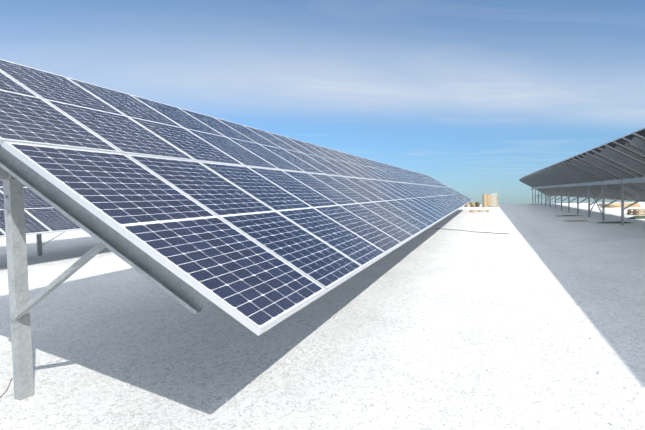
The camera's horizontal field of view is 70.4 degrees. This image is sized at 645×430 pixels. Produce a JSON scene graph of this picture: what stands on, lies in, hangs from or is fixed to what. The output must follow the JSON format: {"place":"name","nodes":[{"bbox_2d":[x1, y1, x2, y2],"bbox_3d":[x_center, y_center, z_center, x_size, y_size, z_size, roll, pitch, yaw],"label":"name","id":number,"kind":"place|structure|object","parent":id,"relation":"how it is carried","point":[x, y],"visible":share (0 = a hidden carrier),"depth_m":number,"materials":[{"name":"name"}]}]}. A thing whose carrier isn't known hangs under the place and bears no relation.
{"place":"outdoors","nodes":[
{"label":"outdoors","id":0,"kind":"place"},
{"bbox_2d":[0,202,644,429],"bbox_3d":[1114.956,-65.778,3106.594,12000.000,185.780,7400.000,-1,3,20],"label":"ground","id":1,"kind":"structure","parent":0,"point":[546,255],"depth_m":4.44,"materials":[{"name":"white concrete"}]},
{"bbox_2d":[36,232,64,255],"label":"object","id":2,"kind":"object","parent":1,"relation":"on","point":[39,244],"depth_m":12.25,"materials":[{"name":"metal"}]},
{"bbox_2d":[0,187,82,237],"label":"solar panel frame","id":3,"kind":"structure","parent":2,"relation":"on","point":[50,231],"depth_m":10.30,"materials":[{"name":"silver metal"}]},
{"bbox_2d":[0,181,80,235],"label":"solar panels","id":4,"kind":"object","parent":3,"relation":"in","point":[40,209],"visible":0.04,"depth_m":10.67,"materials":[{"name":"blue glass"}]},
{"bbox_2d":[0,145,207,399],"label":"solar panel support","id":5,"kind":"object","parent":1,"relation":"on","point":[16,174],"visible":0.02,"depth_m":3.08,"materials":[{"name":"metal"}]},
{"bbox_2d":[0,59,470,335],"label":"frames","id":6,"kind":"structure","parent":5,"relation":"on","point":[177,271],"depth_m":3.42,"materials":[{"name":"silver metal"}]},
{"bbox_2d":[0,60,471,327],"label":"solar panels","id":7,"kind":"object","parent":6,"relation":"in","point":[251,280],"visible":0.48,"depth_m":4.06,"materials":[{"name":"blue glass"}]},
{"bbox_2d":[0,292,644,429],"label":"loose stones","id":8,"kind":"object","parent":1,"relation":"on","point":[363,390],"visible":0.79,"depth_m":3.81,"materials":[{"name":"white gravel"}]},
{"bbox_2d":[435,228,507,233],"bbox_3d":[5.252,0.578,16.526,0.209,0.017,3.423,-3,3,-28],"label":"cable","id":9,"kind":"object","parent":1,"relation":"on","point":[473,231],"visible":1,"depth_m":15.88,"materials":[{"name":"black"}]},
{"bbox_2d":[464,202,479,206],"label":"pallet stack","id":10,"kind":"object","parent":1,"relation":"on","point":[473,205],"visible":0.9,"depth_m":42.92,"materials":[{"name":"brown wood"}]},
{"bbox_2d":[469,210,488,212],"bbox_3d":[10.874,-0.267,31.715,1.250,0.144,0.850,0,3,24],"label":"wooden pallet","id":11,"kind":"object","parent":1,"relation":"on","point":[470,211],"visible":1,"depth_m":31.36,"materials":[{"name":"brown wood"}]},
{"bbox_2d":[482,193,497,206],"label":"module crate","id":12,"kind":"object","parent":1,"relation":"on","point":[489,200],"visible":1,"depth_m":41.32,"materials":[{"name":"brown wood"}]},
{"bbox_2d":[520,137,644,225],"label":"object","id":13,"kind":"object","parent":1,"relation":"on","point":[567,180],"visible":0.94,"depth_m":21.28,"materials":[{"name":"metal"}]},
{"bbox_2d":[519,127,644,201],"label":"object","id":14,"kind":"structure","parent":13,"relation":"attached to","point":[634,133],"depth_m":16.39,"materials":[{"name":"silver metal"}]},
{"bbox_2d":[520,129,644,200],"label":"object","id":15,"kind":"object","parent":14,"relation":"in","point":[621,141],"visible":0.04,"depth_m":16.49,"materials":[{"name":"grey metal"}]},
{"bbox_2d":[598,203,640,207],"bbox_3d":[22.212,-0.733,34.263,2.615,0.304,1.501,-1,3,13],"label":"timber stack","id":16,"kind":"object","parent":1,"relation":"on","point":[615,205],"visible":0.71,"depth_m":33.77,"materials":[{"name":"wood"}]},
{"bbox_2d":[627,209,644,214],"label":"pallet stack","id":17,"kind":"object","parent":1,"relation":"on","point":[635,211],"visible":1,"depth_m":24.13,"materials":[{"name":"brown wood"}]},
{"bbox_2d":[0,0,644,204],"label":"sky","id":18,"kind":"structure","parent":0,"point":[476,98],"materials":[{"name":"blue"}]},
{"bbox_2d":[564,220,589,221],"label":"planks","id":19,"kind":"object","parent":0,"point":[576,221],"visible":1,"depth_m":20.27,"materials":[{"name":"grey wood"}]},
{"bbox_2d":[561,215,644,222],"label":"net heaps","id":20,"kind":"object","parent":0,"point":[638,217],"visible":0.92,"depth_m":20.99,"materials":[{"name":"green"}]}
]}

